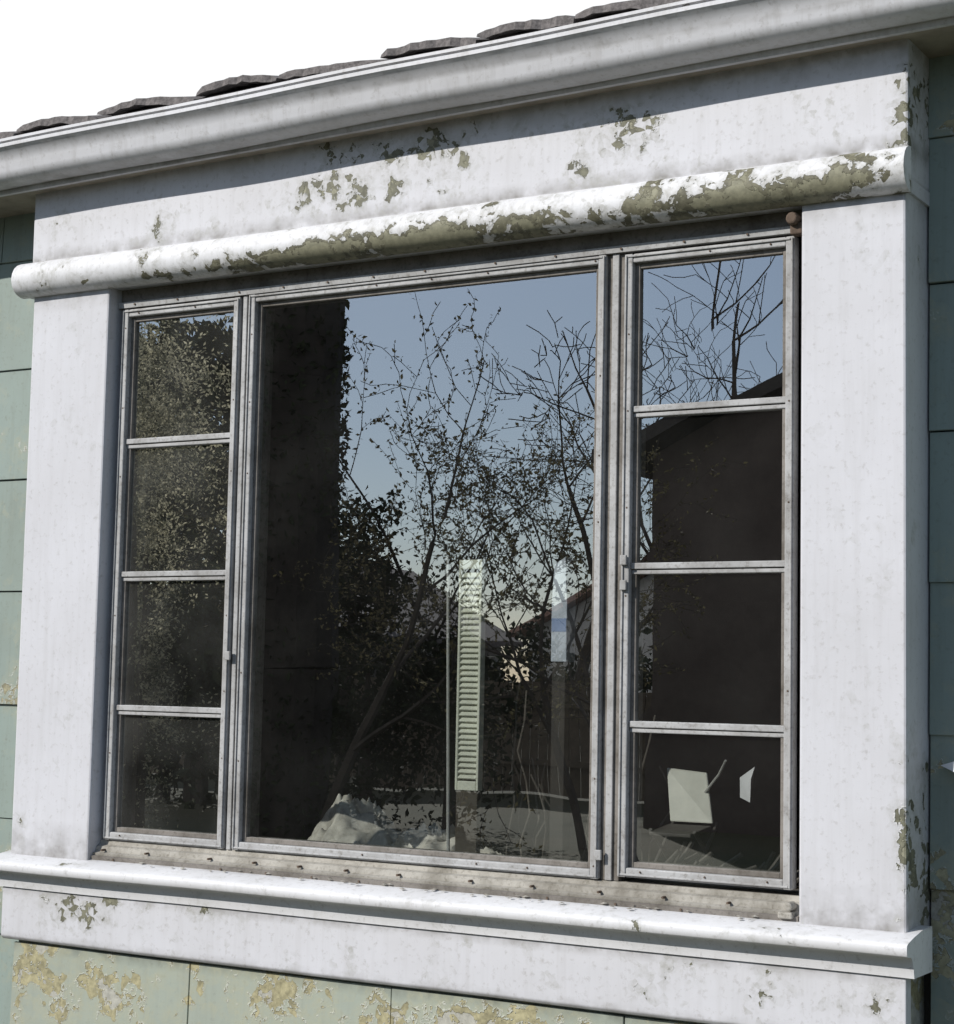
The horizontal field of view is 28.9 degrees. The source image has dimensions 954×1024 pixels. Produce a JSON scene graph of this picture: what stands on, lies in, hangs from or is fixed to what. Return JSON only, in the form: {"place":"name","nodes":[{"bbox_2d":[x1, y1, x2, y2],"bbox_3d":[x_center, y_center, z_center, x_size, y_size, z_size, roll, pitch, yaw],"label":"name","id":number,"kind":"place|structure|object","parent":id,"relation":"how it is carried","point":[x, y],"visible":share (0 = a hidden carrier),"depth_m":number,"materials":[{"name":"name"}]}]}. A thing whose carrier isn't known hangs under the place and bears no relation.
{"place":"outdoors","nodes":[
{"label":"outdoors","id":0,"kind":"place"},
{"bbox_2d":[0,0,628,131],"label":"sky","id":1,"kind":"structure","parent":0,"point":[58,57],"materials":[{"name":"white"}]},
{"bbox_2d":[29,12,623,132],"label":"roof deck","id":2,"kind":"structure","parent":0,"point":[291,79],"depth_m":4.92,"materials":[{"name":"grey"}]},
{"bbox_2d":[0,0,688,138],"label":"roof shingles","id":3,"kind":"object","parent":2,"relation":"on","point":[231,84],"visible":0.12,"depth_m":4.73,"materials":[{"name":"grey"}]},
{"bbox_2d":[93,839,798,915],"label":"window bottom track","id":4,"kind":"structure","parent":0,"point":[718,896],"depth_m":4.54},
{"bbox_2d":[122,210,801,302],"bbox_3d":[-0.104,-0.662,4.851,2.088,0.071,0.098,-2,-6,31],"label":"window head","id":5,"kind":"object","parent":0,"point":[715,227],"depth_m":4.73},
{"bbox_2d":[941,762,953,771],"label":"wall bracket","id":6,"kind":"object","parent":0,"point":[950,766],"depth_m":4.05,"materials":[{"name":"white metal"}]},
{"label":"lawn ground","id":7,"kind":"structure","parent":0,"visible":0},
{"bbox_2d":[10,941,690,1023],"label":"siding under window","id":8,"kind":"object","parent":7,"relation":"on","point":[57,985],"visible":1,"depth_m":4.89,"materials":[{"name":"green paint"}]},
{"bbox_2d":[1,886,910,1023],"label":"sill apron","id":9,"kind":"object","parent":8,"relation":"on","point":[678,987],"visible":0.83,"depth_m":4.48,"materials":[{"name":"white paint"}]},
{"bbox_2d":[19,940,923,1023],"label":"bay box","id":10,"kind":"object","parent":7,"relation":"on","point":[917,1000],"depth_m":4.35,"materials":[{"name":"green paint"}]},
{"bbox_2d":[0,264,953,1023],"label":"wall","id":11,"kind":"structure","parent":7,"relation":"on","point":[156,594],"depth_m":5.47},
{"bbox_2d":[0,212,34,1023],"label":"siding","id":12,"kind":"object","parent":11,"relation":"attached to","point":[16,311],"visible":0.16,"depth_m":5.63,"materials":[{"name":"green paint"}]},
{"bbox_2d":[11,288,122,859],"bbox_3d":[-1.149,0.168,5.381,0.295,1.670,0.186,-2,-6,31],"label":"pilaster","id":13,"kind":"object","parent":11,"relation":"attached to","point":[61,740],"visible":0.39,"depth_m":5.29,"materials":[{"name":"white paint"}]},
{"bbox_2d":[127,236,801,867],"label":"window jambs","id":14,"kind":"structure","parent":11,"relation":"attached to","point":[139,584],"depth_m":5.35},
{"bbox_2d":[103,297,242,848],"bbox_3d":[-0.843,0.163,5.155,0.426,1.506,0.032,-2,-6,31],"label":"sidelight storm frame","id":15,"kind":"object","parent":14,"relation":"attached to","point":[116,628],"visible":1,"depth_m":5.17,"materials":[{"name":"grey metal"}]},
{"bbox_2d":[103,298,238,847],"bbox_3d":[-0.852,0.162,5.140,0.420,1.498,0.005,-2,-6,31],"label":"sidelight frame bead","id":16,"kind":"object","parent":15,"relation":"attached to","point":[237,299],"visible":1,"depth_m":5.12,"materials":[{"name":"metal"}]},
{"bbox_2d":[116,433,229,717],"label":"sidelight glazing bars","id":17,"kind":"object","parent":15,"relation":"attached to","point":[182,441],"visible":1,"depth_m":5.15,"materials":[{"name":"grey metal"}]},
{"bbox_2d":[232,255,608,878],"bbox_3d":[-0.162,0.138,4.751,1.099,1.510,0.032,-2,-6,31],"label":"window frame","id":18,"kind":"object","parent":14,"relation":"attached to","point":[245,592],"visible":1,"depth_m":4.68,"materials":[{"name":"grey metal"}]},
{"bbox_2d":[232,256,604,877],"bbox_3d":[-0.171,0.136,4.736,1.093,1.502,0.005,-2,-6,31],"label":"picture frame bead","id":19,"kind":"object","parent":18,"relation":"attached to","point":[597,710],"visible":1,"depth_m":4.66,"materials":[{"name":"grey metal"}]},
{"bbox_2d":[93,859,757,919],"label":"paint crumbs","id":20,"kind":"object","parent":14,"relation":"on","point":[470,894],"visible":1,"depth_m":4.50,"materials":[{"name":"paint"}]},
{"bbox_2d":[225,555,626,859],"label":"storm clips","id":21,"kind":"object","parent":14,"relation":"attached to","point":[623,586],"visible":1,"depth_m":4.41,"materials":[{"name":"metal"}]},
{"bbox_2d":[225,254,632,880],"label":"mullion posts","id":22,"kind":"object","parent":14,"relation":"on","point":[617,610],"visible":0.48,"depth_m":4.48,"materials":[{"name":"grey metal"}]},
{"bbox_2d":[226,254,619,879],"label":"mullion strips","id":23,"kind":"object","parent":22,"relation":"attached to","point":[612,574],"visible":1,"depth_m":4.49,"materials":[{"name":"grey metal"}]},
{"bbox_2d":[92,855,798,921],"bbox_3d":[-0.181,0.934,4.630,2.080,0.014,0.007,-2,-6,31],"label":"track lip","id":24,"kind":"object","parent":14,"relation":"on","point":[732,913],"visible":1,"depth_m":4.54,"materials":[{"name":"grey metal"}]},
{"bbox_2d":[101,233,789,910],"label":"frame screws","id":25,"kind":"object","parent":14,"relation":"attached to","point":[475,863],"visible":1,"depth_m":4.68,"materials":[{"name":"grey metal"}]},
{"bbox_2d":[118,226,790,309],"bbox_3d":[-0.132,-0.625,4.802,2.084,0.021,0.024,-2,-6,31],"label":"head flashing","id":26,"kind":"object","parent":14,"relation":"attached to","point":[705,240],"visible":0.97,"depth_m":4.70,"materials":[{"name":"metal"}]},
{"bbox_2d":[617,236,798,889],"bbox_3d":[0.552,0.114,4.352,0.393,1.450,0.044,-2,-6,31],"label":"sidelight inner frame","id":27,"kind":"object","parent":14,"relation":"attached to","point":[637,620],"visible":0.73,"depth_m":4.41,"materials":[{"name":"grey metal"}]},
{"bbox_2d":[617,237,792,888],"bbox_3d":[0.531,0.110,4.318,0.431,1.486,0.005,-2,-6,31],"label":"sidelight frame bead","id":28,"kind":"object","parent":27,"relation":"attached to","point":[790,592],"visible":1,"depth_m":4.29,"materials":[{"name":"metal"}]},
{"bbox_2d":[629,396,784,737],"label":"sidelight glazing bars","id":29,"kind":"object","parent":27,"relation":"attached to","point":[713,408],"visible":0.84,"depth_m":4.33,"materials":[{"name":"grey metal"}]},
{"bbox_2d":[778,901,796,918],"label":"corner clips","id":30,"kind":"object","parent":14,"relation":"on","point":[790,908],"visible":1,"depth_m":4.10,"materials":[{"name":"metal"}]},
{"bbox_2d":[799,193,930,932],"bbox_3d":[0.879,0.098,4.175,0.245,1.670,0.186,-2,-6,31],"label":"pilaster","id":31,"kind":"object","parent":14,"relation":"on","point":[865,695],"visible":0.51,"depth_m":4.09,"materials":[{"name":"white paint"}]},
{"bbox_2d":[786,212,801,236],"bbox_3d":[0.731,-0.663,4.247,0.037,0.052,0.048,-2,-6,31],"label":"corner latch","id":32,"kind":"object","parent":31,"relation":"attached to","point":[794,220],"visible":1,"depth_m":4.23,"materials":[{"name":"brown metal"}]},
{"bbox_2d":[0,850,931,978],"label":"window sill","id":33,"kind":"structure","parent":11,"relation":"attached to","point":[855,950],"depth_m":4.42,"materials":[{"name":"white paint"}]},
{"bbox_2d":[0,25,953,217],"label":"soffit","id":34,"kind":"structure","parent":11,"relation":"attached to","point":[934,43],"depth_m":4.59,"materials":[{"name":"paint"}]},
{"bbox_2d":[0,16,953,196],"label":"fascia board","id":35,"kind":"object","parent":34,"relation":"attached to","point":[815,45],"visible":0.25,"depth_m":4.58,"materials":[{"name":"paint"}]},
{"bbox_2d":[0,0,953,190],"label":"rain gutter","id":36,"kind":"object","parent":35,"relation":"attached to","point":[650,39],"visible":1,"depth_m":4.59,"materials":[{"name":"metal"}]},
{"bbox_2d":[33,39,929,262],"bbox_3d":[-0.130,-0.873,4.879,2.650,0.348,0.182,-2,-6,31],"label":"header panel","id":37,"kind":"object","parent":11,"relation":"attached to","point":[860,99],"visible":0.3,"depth_m":4.61,"materials":[{"name":"white paint"}]},
{"bbox_2d":[30,179,929,299],"bbox_3d":[-0.141,-0.682,4.864,2.669,0.032,0.178,-2,-6,31],"label":"moulding backer","id":38,"kind":"object","parent":37,"relation":"attached to","point":[921,194],"visible":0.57,"depth_m":4.63,"materials":[{"name":"white paint"}]},
{"bbox_2d":[11,146,910,298],"bbox_3d":[-0.202,-0.723,4.766,2.682,0.106,0.057,-2,-6,31],"label":"header roll moulding","id":39,"kind":"object","parent":38,"relation":"attached to","point":[873,173],"visible":1,"depth_m":4.60,"materials":[{"name":"white paint"}]},
{"bbox_2d":[928,54,953,1023],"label":"siding","id":40,"kind":"object","parent":11,"relation":"attached to","point":[941,270],"visible":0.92,"depth_m":4.15,"materials":[{"name":"green paint"}]},
{"bbox_2d":[162,237,800,870],"bbox_3d":[0.818,0.768,6.631,7.700,2.940,3.760,-2,-6,31],"label":"interior room","id":41,"kind":"object","parent":7,"relation":"on","point":[416,441],"visible":0.19,"depth_m":9.01,"materials":[{"name":"black"}]},
{"bbox_3d":[0.176,1.505,5.166,2.050,0.980,0.690,-2,-6,31],"label":"workbench","id":42,"kind":"object","parent":41,"relation":"on","visible":0},
{"bbox_2d":[307,794,503,854],"bbox_3d":[-0.193,0.908,5.232,0.835,0.203,0.324,-2,-6,31],"label":"crumpled cloth","id":43,"kind":"object","parent":42,"relation":"on","point":[347,819],"visible":0.38,"depth_m":5.22,"materials":[{"name":"white fabric"}]},
{"bbox_2d":[446,555,449,850],"bbox_3d":[-0.079,0.557,5.071,0.010,0.878,0.049,4,-6,-31],"label":"pipe","id":44,"kind":"object","parent":42,"relation":"on","point":[448,747],"visible":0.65,"depth_m":5.06,"materials":[{"name":"grey plastic"}]},
{"bbox_2d":[455,559,486,852],"bbox_3d":[-0.019,0.561,5.021,0.074,0.864,0.025,-2,-6,31],"label":"louvred shutter","id":45,"kind":"object","parent":42,"relation":"on","point":[470,680],"visible":0.95,"depth_m":5.01,"materials":[{"name":"paint"}]},
{"bbox_2d":[549,557,575,859],"bbox_3d":[0.225,0.554,4.907,0.047,0.868,0.051,-2,-6,31],"label":"narrow panel","id":46,"kind":"object","parent":42,"relation":"on","point":[563,627],"visible":0.84,"depth_m":4.89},
{"bbox_2d":[463,668,669,860],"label":"dried plant stems","id":47,"kind":"object","parent":42,"relation":"on","point":[543,797],"visible":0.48,"depth_m":5.16,"materials":[{"name":"brown plant"}]},
{"bbox_2d":[648,760,726,865],"bbox_3d":[0.570,0.822,4.872,0.217,0.346,0.256,-2,-6,31],"label":"folding chair","id":48,"kind":"object","parent":42,"relation":"on","point":[689,796],"visible":0.91,"depth_m":4.92,"materials":[{"name":"white plastic"}]},
{"bbox_2d":[641,840,798,890],"bbox_3d":[0.600,0.911,4.744,0.829,0.129,0.250,-2,-6,31],"label":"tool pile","id":49,"kind":"object","parent":42,"relation":"on","point":[678,856],"visible":0.11,"depth_m":4.79,"materials":[{"name":"metal"}]},
{"bbox_2d":[740,767,754,801],"bbox_3d":[0.700,0.699,4.742,0.028,0.090,0.081,2,-5,-14],"label":"paper sheet","id":50,"kind":"object","parent":42,"relation":"on","point":[746,781],"visible":1,"depth_m":4.75,"materials":[{"name":"white paper"}]}
]}

